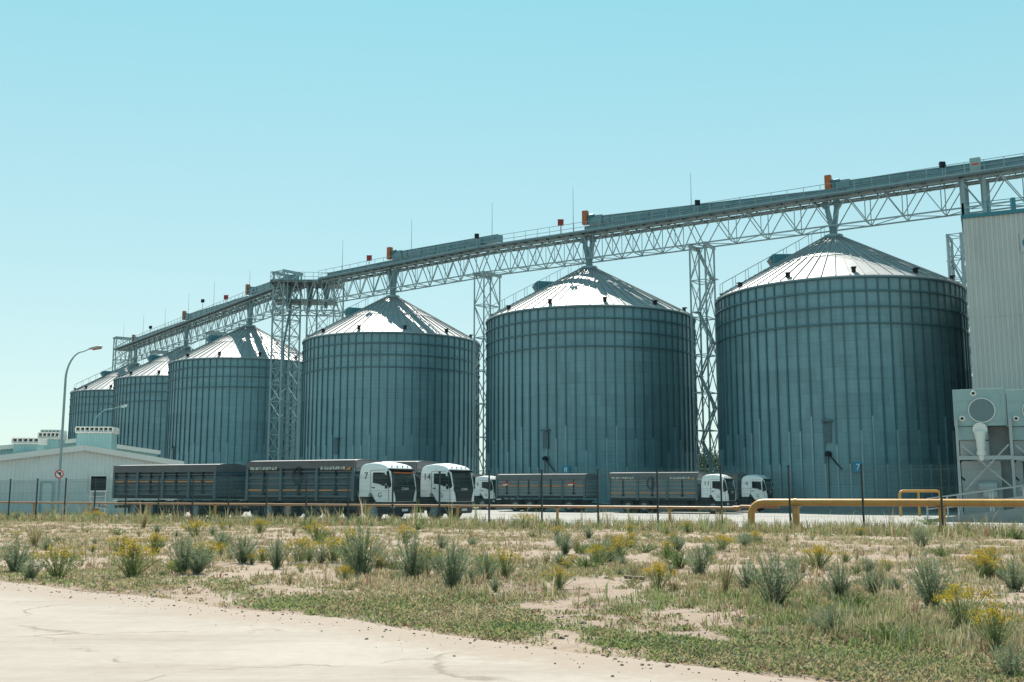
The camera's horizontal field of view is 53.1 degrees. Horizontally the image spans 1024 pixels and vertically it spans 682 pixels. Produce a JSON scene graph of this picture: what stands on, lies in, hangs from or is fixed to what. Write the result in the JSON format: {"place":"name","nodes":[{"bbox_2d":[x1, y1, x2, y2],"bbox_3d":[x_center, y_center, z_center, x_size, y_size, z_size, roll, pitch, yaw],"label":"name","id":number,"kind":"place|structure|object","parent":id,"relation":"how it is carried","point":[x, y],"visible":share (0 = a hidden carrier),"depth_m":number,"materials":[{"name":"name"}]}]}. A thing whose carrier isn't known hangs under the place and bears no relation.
{"place":"outdoors","nodes":[
{"label":"outdoors","id":0,"kind":"place"},
{"bbox_2d":[0,582,813,681],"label":"road","id":1,"kind":"structure","parent":0,"point":[45,636],"depth_m":7.17,"materials":[{"name":"concrete"}]},
{"bbox_2d":[0,495,1023,681],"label":"grass","id":2,"kind":"structure","parent":0,"point":[953,652],"depth_m":11.37,"materials":[{"name":"green plant"}]},
{"bbox_2d":[0,520,1023,681],"bbox_3d":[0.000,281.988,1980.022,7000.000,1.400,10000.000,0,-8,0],"label":"ground","id":3,"kind":"structure","parent":0,"point":[587,583],"depth_m":12.85,"materials":[{"name":"soil"}]},
{"bbox_2d":[0,537,40,571],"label":"grey weed bush","id":4,"kind":"object","parent":3,"relation":"on","point":[12,563],"visible":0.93,"depth_m":15.38,"materials":[{"name":"green plant"}]},
{"bbox_2d":[16,555,46,578],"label":"grey weed bush","id":5,"kind":"object","parent":3,"relation":"on","point":[30,572],"visible":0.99,"depth_m":13.72,"materials":[{"name":"green plant"}]},
{"bbox_2d":[24,524,49,546],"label":"dry weed clump","id":6,"kind":"object","parent":3,"relation":"on","point":[34,540],"visible":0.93,"depth_m":22.71,"materials":[{"name":"beige plant"}]},
{"bbox_2d":[31,543,87,577],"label":"flowering bush","id":7,"kind":"object","parent":3,"relation":"on","point":[57,573],"visible":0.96,"depth_m":14.06,"materials":[{"name":"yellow plant"}]},
{"bbox_2d":[105,534,138,552],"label":"flowering bush","id":8,"kind":"object","parent":3,"relation":"on","point":[117,543],"visible":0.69,"depth_m":20.27,"materials":[{"name":"green plant"}]},
{"bbox_2d":[103,537,163,578],"bbox_3d":[-5.120,2.955,13.903,0.807,0.577,0.680,5,-10,-34],"label":"flowering bush","id":9,"kind":"object","parent":3,"relation":"on","point":[132,566],"visible":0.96,"depth_m":13.87,"materials":[{"name":"green plant"}]},
{"bbox_2d":[142,531,170,551],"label":"flowering bush","id":10,"kind":"object","parent":3,"relation":"on","point":[154,538],"visible":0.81,"depth_m":20.29,"materials":[{"name":"green plant"}]},
{"bbox_2d":[165,532,205,572],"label":"grey weed bush","id":11,"kind":"object","parent":3,"relation":"on","point":[187,548],"visible":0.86,"depth_m":14.69,"materials":[{"name":"green plant"}]},
{"bbox_2d":[178,520,209,537],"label":"flowering bush","id":12,"kind":"object","parent":3,"relation":"on","point":[195,528],"visible":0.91,"depth_m":29.76,"materials":[{"name":"green plant"}]},
{"bbox_2d":[176,544,221,573],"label":"grey weed bush","id":13,"kind":"object","parent":3,"relation":"on","point":[200,562],"visible":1,"depth_m":14.56,"materials":[{"name":"green plant"}]},
{"bbox_2d":[190,540,225,562],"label":"flowering bush","id":14,"kind":"object","parent":3,"relation":"on","point":[213,547],"visible":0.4,"depth_m":16.62,"materials":[{"name":"green plant"}]},
{"bbox_2d":[205,530,236,547],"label":"grey weed bush","id":15,"kind":"object","parent":3,"relation":"on","point":[225,539],"visible":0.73,"depth_m":22.70,"materials":[{"name":"green plant"}]},
{"bbox_2d":[222,533,261,562],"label":"grey weed bush","id":16,"kind":"object","parent":3,"relation":"on","point":[242,557],"visible":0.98,"depth_m":17.03,"materials":[{"name":"green plant"}]},
{"bbox_2d":[261,535,293,568],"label":"grey weed bush","id":17,"kind":"object","parent":3,"relation":"on","point":[275,559],"visible":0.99,"depth_m":15.78,"materials":[{"name":"green plant"}]},
{"bbox_2d":[281,535,319,563],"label":"flowering bush","id":18,"kind":"object","parent":3,"relation":"on","point":[302,553],"visible":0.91,"depth_m":17.27,"materials":[{"name":"green plant"}]},
{"bbox_2d":[300,520,331,540],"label":"flowering bush","id":19,"kind":"object","parent":3,"relation":"on","point":[315,531],"visible":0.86,"depth_m":27.22,"materials":[{"name":"green plant"}]},
{"bbox_2d":[312,535,346,561],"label":"flowering bush","id":20,"kind":"object","parent":3,"relation":"on","point":[332,557],"visible":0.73,"depth_m":17.47,"materials":[{"name":"green plant"}]},
{"bbox_2d":[326,526,378,565],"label":"flowering bush","id":21,"kind":"object","parent":3,"relation":"on","point":[347,553],"visible":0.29,"depth_m":15.75,"materials":[{"name":"green plant"}]},
{"bbox_2d":[331,517,394,574],"bbox_3d":[-2.131,2.898,14.384,0.826,0.853,0.797,6,-10,-36],"label":"grey weed bush","id":22,"kind":"object","parent":3,"relation":"on","point":[359,553],"visible":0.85,"depth_m":14.33,"materials":[{"name":"green plant"}]},
{"bbox_2d":[0,501,778,521],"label":"thin gas pipe","id":23,"kind":"object","parent":3,"relation":"on","point":[557,508],"visible":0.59,"depth_m":45.29,"materials":[{"name":"metal"}]},
{"bbox_2d":[381,531,438,578],"bbox_3d":[-1.381,2.892,13.786,0.722,0.700,0.794,7,-11,-41],"label":"grey weed bush","id":24,"kind":"object","parent":3,"relation":"on","point":[413,566],"visible":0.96,"depth_m":13.73,"materials":[{"name":"green plant"}]},
{"bbox_2d":[412,542,444,574],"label":"flowering bush","id":25,"kind":"object","parent":3,"relation":"on","point":[428,570],"visible":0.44,"depth_m":14.34,"materials":[{"name":"green plant"}]},
{"bbox_2d":[426,537,480,590],"bbox_3d":[-0.709,2.612,11.981,0.675,0.658,0.665,-1,-8,9],"label":"grey weed bush","id":26,"kind":"object","parent":3,"relation":"on","point":[453,578],"visible":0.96,"depth_m":11.94,"materials":[{"name":"green plant"}]},
{"bbox_2d":[474,551,498,579],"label":"grey weed bush","id":27,"kind":"object","parent":3,"relation":"on","point":[486,566],"visible":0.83,"depth_m":13.45,"materials":[{"name":"green plant"}]},
{"bbox_2d":[488,547,525,577],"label":"flowering bush","id":28,"kind":"object","parent":3,"relation":"on","point":[503,559],"visible":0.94,"depth_m":14.05,"materials":[{"name":"green plant"}]},
{"bbox_2d":[0,461,1023,531],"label":"fence","id":29,"kind":"object","parent":3,"relation":"on","point":[484,477],"visible":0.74,"depth_m":41.90,"materials":[{"name":"grey metal"}]},
{"bbox_2d":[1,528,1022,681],"bbox_3d":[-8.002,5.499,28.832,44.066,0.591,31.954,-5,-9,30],"label":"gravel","id":30,"kind":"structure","parent":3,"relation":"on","point":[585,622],"depth_m":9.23,"materials":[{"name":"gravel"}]},
{"bbox_2d":[540,565,575,588],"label":"flowering bush","id":31,"kind":"object","parent":3,"relation":"on","point":[559,582],"visible":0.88,"depth_m":12.38,"materials":[{"name":"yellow plant"}]},
{"bbox_2d":[553,532,577,554],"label":"grey weed bush","id":32,"kind":"object","parent":3,"relation":"on","point":[564,548],"visible":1,"depth_m":20.13,"materials":[{"name":"green plant"}]},
{"bbox_2d":[563,555,609,568],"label":"leafy weed","id":33,"kind":"object","parent":3,"relation":"on","point":[587,563],"visible":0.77,"depth_m":15.37,"materials":[{"name":"green plant"}]},
{"bbox_2d":[583,543,616,564],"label":"flowering bush","id":34,"kind":"object","parent":3,"relation":"on","point":[591,550],"visible":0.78,"depth_m":16.59,"materials":[{"name":"yellow plant"}]},
{"bbox_2d":[584,534,616,562],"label":"grey weed bush","id":35,"kind":"object","parent":3,"relation":"on","point":[598,543],"visible":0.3,"depth_m":17.71,"materials":[{"name":"green plant"}]},
{"bbox_2d":[606,533,634,559],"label":"flowering bush","id":36,"kind":"object","parent":3,"relation":"on","point":[619,543],"visible":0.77,"depth_m":17.87,"materials":[{"name":"yellow plant"}]},
{"bbox_2d":[640,561,678,590],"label":"flowering bush","id":37,"kind":"object","parent":3,"relation":"on","point":[658,573],"visible":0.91,"depth_m":11.93,"materials":[{"name":"yellow plant"}]},
{"bbox_2d":[657,548,691,568],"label":"leafy weed","id":38,"kind":"object","parent":3,"relation":"on","point":[677,559],"visible":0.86,"depth_m":15.90,"materials":[{"name":"green plant"}]},
{"bbox_2d":[680,544,714,574],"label":"grey weed bush","id":39,"kind":"object","parent":3,"relation":"on","point":[697,566],"visible":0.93,"depth_m":14.34,"materials":[{"name":"green plant"}]},
{"bbox_2d":[704,533,734,550],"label":"flowering bush","id":40,"kind":"object","parent":3,"relation":"on","point":[722,545],"visible":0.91,"depth_m":20.97,"materials":[{"name":"yellow plant"}]},
{"bbox_2d":[713,555,735,593],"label":"dry weed clump","id":41,"kind":"object","parent":3,"relation":"on","point":[725,579],"visible":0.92,"depth_m":11.51,"materials":[{"name":"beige plant"}]},
{"bbox_2d":[727,562,761,588],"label":"grey weed bush","id":42,"kind":"object","parent":3,"relation":"on","point":[746,578],"visible":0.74,"depth_m":12.39,"materials":[{"name":"green plant"}]},
{"bbox_2d":[736,546,807,604],"bbox_3d":[2.629,2.367,10.267,0.662,0.619,0.672,-6,-10,38],"label":"grey weed bush","id":43,"kind":"object","parent":3,"relation":"on","point":[777,590],"visible":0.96,"depth_m":10.21,"materials":[{"name":"green plant"}]},
{"bbox_2d":[802,544,833,568],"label":"flowering bush","id":44,"kind":"object","parent":3,"relation":"on","point":[818,558],"visible":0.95,"depth_m":15.78,"materials":[{"name":"yellow plant"}]},
{"bbox_2d":[809,601,850,632],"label":"grey weed bush","id":45,"kind":"object","parent":3,"relation":"on","point":[828,618],"visible":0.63,"depth_m":8.08,"materials":[{"name":"green plant"}]},
{"bbox_2d":[822,557,855,596],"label":"grey weed bush","id":46,"kind":"object","parent":3,"relation":"on","point":[838,576],"visible":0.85,"depth_m":11.30,"materials":[{"name":"green plant"}]},
{"bbox_2d":[824,591,891,607],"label":"leafy weed","id":47,"kind":"object","parent":3,"relation":"on","point":[862,601],"visible":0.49,"depth_m":10.08,"materials":[{"name":"green plant"}]},
{"bbox_2d":[855,566,890,592],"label":"grey weed bush","id":48,"kind":"object","parent":3,"relation":"on","point":[870,584],"visible":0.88,"depth_m":11.98,"materials":[{"name":"green plant"}]},
{"bbox_2d":[748,498,1023,530],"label":"thick gas pipe","id":49,"kind":"object","parent":3,"relation":"on","point":[870,502],"visible":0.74,"depth_m":35.59,"materials":[{"name":"metal"}]},
{"bbox_2d":[850,620,936,641],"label":"leafy weed","id":50,"kind":"object","parent":3,"relation":"on","point":[893,629],"visible":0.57,"depth_m":7.74,"materials":[{"name":"green plant"}]},
{"bbox_2d":[906,524,932,547],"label":"grey weed bush","id":51,"kind":"object","parent":3,"relation":"on","point":[921,535],"visible":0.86,"depth_m":23.36,"materials":[{"name":"green plant"}]},
{"bbox_2d":[896,550,959,606],"bbox_3d":[4.313,2.463,10.566,0.645,0.636,0.586,3,-9,-19],"label":"grey weed bush","id":52,"kind":"object","parent":3,"relation":"on","point":[928,591],"visible":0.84,"depth_m":10.56,"materials":[{"name":"green plant"}]},
{"bbox_2d":[931,581,994,623],"bbox_3d":[3.907,2.313,8.942,0.520,0.430,0.465,5,-9,-30],"label":"flowering bush","id":53,"kind":"object","parent":3,"relation":"on","point":[949,599],"visible":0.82,"depth_m":8.92,"materials":[{"name":"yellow plant"}]},
{"bbox_2d":[962,549,1001,574],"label":"flowering bush","id":54,"kind":"object","parent":3,"relation":"on","point":[978,556],"visible":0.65,"depth_m":14.35,"materials":[{"name":"yellow plant"}]},
{"bbox_2d":[971,555,997,578],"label":"flowering bush","id":55,"kind":"object","parent":3,"relation":"on","point":[985,567],"visible":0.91,"depth_m":14.17,"materials":[{"name":"yellow plant"}]},
{"bbox_2d":[964,597,1021,650],"bbox_3d":[3.437,2.045,7.332,0.385,0.412,0.324,-1,-8,10],"label":"flowering bush","id":56,"kind":"object","parent":3,"relation":"on","point":[996,617],"visible":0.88,"depth_m":7.31,"materials":[{"name":"green plant"}]},
{"bbox_2d":[983,639,1023,675],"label":"grey weed bush","id":57,"kind":"object","parent":3,"relation":"on","point":[1006,661],"visible":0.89,"depth_m":6.28,"materials":[{"name":"green plant"}]},
{"bbox_2d":[993,556,1023,591],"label":"grey weed bush","id":58,"kind":"object","parent":3,"relation":"on","point":[1013,579],"visible":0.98,"depth_m":12.40,"materials":[{"name":"green plant"}]},
{"bbox_2d":[0,0,1023,471],"label":"sky","id":59,"kind":"structure","parent":0,"point":[154,154],"materials":[{"name":"blue"}]},
{"bbox_2d":[3,504,1023,529],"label":"concrete yard","id":60,"kind":"structure","parent":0,"point":[508,512],"depth_m":72.78,"materials":[{"name":"concrete"}]},
{"bbox_2d":[11,438,47,452],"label":"fan housing","id":61,"kind":"object","parent":60,"relation":"on","point":[20,445],"visible":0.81,"depth_m":95.54,"materials":[{"name":"white metal"}]},
{"bbox_2d":[37,432,66,449],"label":"fan housing","id":62,"kind":"object","parent":60,"relation":"on","point":[53,439],"visible":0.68,"depth_m":99.61,"materials":[{"name":"white metal"}]},
{"bbox_2d":[56,345,102,513],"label":"street lamp","id":63,"kind":"object","parent":60,"relation":"on","point":[98,347],"visible":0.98,"depth_m":67.92,"materials":[{"name":"metal"}]},
{"bbox_2d":[0,438,160,456],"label":"shed","id":64,"kind":"structure","parent":60,"relation":"on","point":[6,449],"depth_m":107.86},
{"bbox_2d":[0,445,183,514],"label":"warehouse","id":65,"kind":"structure","parent":60,"relation":"on","point":[84,462],"depth_m":78.69,"materials":[{"name":"white metal"}]},
{"bbox_2d":[39,481,53,512],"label":"side door","id":66,"kind":"structure","parent":65,"relation":"in","point":[46,483],"depth_m":77.65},
{"bbox_2d":[75,426,119,449],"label":"fan housing","id":67,"kind":"object","parent":65,"relation":"on","point":[103,437],"visible":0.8,"depth_m":97.68,"materials":[{"name":"white metal"}]},
{"bbox_2d":[68,359,140,438],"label":"grain silo","id":68,"kind":"object","parent":60,"relation":"on","point":[90,401],"visible":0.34,"depth_m":194.87,"materials":[{"name":"teal paint"}]},
{"bbox_2d":[114,277,302,364],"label":"conveyor bridge","id":69,"kind":"structure","parent":68,"relation":"on","point":[231,309],"depth_m":173.34,"materials":[{"name":"metal"}]},
{"bbox_2d":[182,296,252,345],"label":"chain conveyor","id":70,"kind":"object","parent":69,"relation":"on","point":[184,313],"visible":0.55,"depth_m":177.93,"materials":[{"name":"metal"}]},
{"bbox_2d":[245,274,298,324],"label":"chain conveyor","id":71,"kind":"object","parent":69,"relation":"on","point":[248,287],"visible":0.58,"depth_m":156.79,"materials":[{"name":"metal"}]},
{"bbox_2d":[112,336,131,370],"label":"lattice tower","id":72,"kind":"structure","parent":60,"relation":"on","point":[119,338],"depth_m":213.73,"materials":[{"name":"metal"}]},
{"bbox_2d":[111,342,192,457],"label":"grain silo","id":73,"kind":"object","parent":60,"relation":"on","point":[139,420],"visible":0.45,"depth_m":169.45,"materials":[{"name":"teal paint"}]},
{"bbox_2d":[112,464,257,516],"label":"grain trailer","id":74,"kind":"object","parent":60,"relation":"on","point":[147,473],"visible":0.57,"depth_m":61.25,"materials":[{"name":"metal"}]},
{"bbox_2d":[164,320,302,500],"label":"grain silo","id":75,"kind":"object","parent":60,"relation":"on","point":[217,400],"visible":0.6,"depth_m":145.69,"materials":[{"name":"teal paint"}]},
{"bbox_2d":[187,498,280,517],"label":"grain trailer","id":76,"kind":"object","parent":60,"relation":"on","point":[251,511],"visible":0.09,"depth_m":63.13,"materials":[{"name":"metal"}]},
{"bbox_2d":[267,269,302,460],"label":"transfer tower","id":77,"kind":"structure","parent":60,"relation":"on","point":[280,385],"depth_m":142.07,"materials":[{"name":"metal"}]},
{"bbox_2d":[269,271,341,382],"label":"transfer platform","id":78,"kind":"structure","parent":77,"relation":"on","point":[303,283],"depth_m":142.91,"materials":[{"name":"metal"}]},
{"bbox_2d":[305,279,344,337],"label":"lattice tower","id":79,"kind":"structure","parent":60,"relation":"on","point":[334,313],"depth_m":143.28,"materials":[{"name":"metal"}]},
{"bbox_2d":[245,459,417,519],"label":"grain truck","id":80,"kind":"object","parent":60,"relation":"on","point":[284,469],"visible":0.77,"depth_m":55.90,"materials":[{"name":"metal"}]},
{"bbox_2d":[299,290,479,473],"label":"grain silo","id":81,"kind":"object","parent":60,"relation":"on","point":[388,378],"visible":0.87,"depth_m":121.91,"materials":[{"name":"teal paint"}]},
{"bbox_2d":[318,239,492,302],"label":"conveyor bridge","id":82,"kind":"structure","parent":81,"relation":"on","point":[430,260],"depth_m":131.12,"materials":[{"name":"metal"}]},
{"bbox_2d":[327,243,483,275],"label":"chain conveyor","id":83,"kind":"object","parent":82,"relation":"on","point":[413,257],"visible":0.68,"depth_m":130.85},
{"bbox_2d":[387,234,501,294],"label":"chain conveyor","id":84,"kind":"object","parent":82,"relation":"on","point":[391,252],"visible":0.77,"depth_m":130.03,"materials":[{"name":"metal"}]},
{"bbox_2d":[325,461,474,518],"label":"grain truck","id":85,"kind":"object","parent":60,"relation":"on","point":[465,488],"visible":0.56,"depth_m":56.96,"materials":[{"name":"metal"}]},
{"bbox_2d":[471,474,502,508],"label":"grain truck","id":86,"kind":"object","parent":60,"relation":"on","point":[478,492],"visible":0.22,"depth_m":95.63,"materials":[{"name":"metal"}]},
{"bbox_2d":[472,271,501,504],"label":"lattice tower","id":87,"kind":"structure","parent":60,"relation":"on","point":[483,275],"depth_m":121.04,"materials":[{"name":"metal"}]},
{"bbox_2d":[496,474,614,511],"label":"grain trailer","id":88,"kind":"object","parent":60,"relation":"on","point":[504,484],"visible":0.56,"depth_m":87.42,"materials":[{"name":"metal"}]},
{"bbox_2d":[485,259,698,505],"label":"grain silo","id":89,"kind":"object","parent":60,"relation":"on","point":[588,369],"visible":0.88,"depth_m":103.73,"materials":[{"name":"teal paint"}]},
{"bbox_2d":[480,205,704,274],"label":"conveyor bridge","id":90,"kind":"structure","parent":89,"relation":"on","point":[601,232],"depth_m":114.98,"materials":[{"name":"metal"}]},
{"bbox_2d":[581,189,824,264],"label":"chain conveyor","id":91,"kind":"object","parent":90,"relation":"on","point":[587,216],"visible":0.63,"depth_m":113.03,"materials":[{"name":"metal"}]},
{"bbox_2d":[608,472,736,513],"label":"grain truck","id":92,"kind":"object","parent":60,"relation":"on","point":[667,489],"visible":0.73,"depth_m":82.27,"materials":[{"name":"metal"}]},
{"bbox_2d":[688,241,719,472],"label":"lattice tower","id":93,"kind":"structure","parent":60,"relation":"on","point":[703,324],"depth_m":106.82,"materials":[{"name":"metal"}]},
{"bbox_2d":[671,473,773,511],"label":"grain truck","id":94,"kind":"object","parent":60,"relation":"on","point":[744,489],"visible":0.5,"depth_m":85.93,"materials":[{"name":"metal"}]},
{"bbox_2d":[714,227,976,511],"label":"grain silo","id":95,"kind":"object","parent":60,"relation":"on","point":[837,350],"visible":0.93,"depth_m":89.03,"materials":[{"name":"grey"}]},
{"bbox_2d":[898,490,939,515],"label":"pipe barrier","id":96,"kind":"object","parent":60,"relation":"on","point":[918,496],"visible":0.57,"depth_m":69.22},
{"bbox_2d":[946,232,977,460],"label":"lattice tower","id":97,"kind":"structure","parent":60,"relation":"on","point":[952,268],"depth_m":113.66,"materials":[{"name":"metal"}]},
{"bbox_2d":[928,508,1023,522],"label":"ramp wall","id":98,"kind":"structure","parent":60,"relation":"on","point":[1005,514],"depth_m":49.17,"materials":[{"name":"grey concrete"}]},
{"bbox_2d":[926,485,1023,518],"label":"ramp railing","id":99,"kind":"object","parent":98,"relation":"on","point":[957,495],"visible":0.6,"depth_m":50.38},
{"bbox_2d":[952,388,1014,514],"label":"dust filter","id":100,"kind":"object","parent":60,"relation":"on","point":[979,417],"visible":0.98,"depth_m":73.22,"materials":[{"name":"grey"}]},
{"bbox_2d":[961,197,1023,493],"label":"cladded tower","id":101,"kind":"structure","parent":60,"relation":"on","point":[994,249],"depth_m":82.39,"materials":[{"name":"metal"}]},
{"bbox_2d":[959,176,990,249],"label":"bridge trestle","id":102,"kind":"object","parent":101,"relation":"on","point":[964,193],"visible":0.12,"depth_m":93.85,"materials":[{"name":"metal"}]},
{"bbox_2d":[694,153,1023,247],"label":"conveyor bridge","id":103,"kind":"structure","parent":102,"relation":"on","point":[845,196],"depth_m":99.42,"materials":[{"name":"metal"}]},
{"bbox_2d":[822,156,1023,233],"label":"chain conveyor","id":104,"kind":"object","parent":103,"relation":"on","point":[836,203],"visible":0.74,"depth_m":99.53,"materials":[{"name":"metal"}]},
{"bbox_2d":[584,160,1023,229],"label":"chain conveyor","id":105,"kind":"object","parent":104,"relation":"attached to","point":[822,192],"visible":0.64,"depth_m":101.86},
{"bbox_2d":[1005,389,1023,508],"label":"dust filter","id":106,"kind":"object","parent":60,"relation":"on","point":[1015,405],"visible":0.92,"depth_m":72.19,"materials":[{"name":"grey"}]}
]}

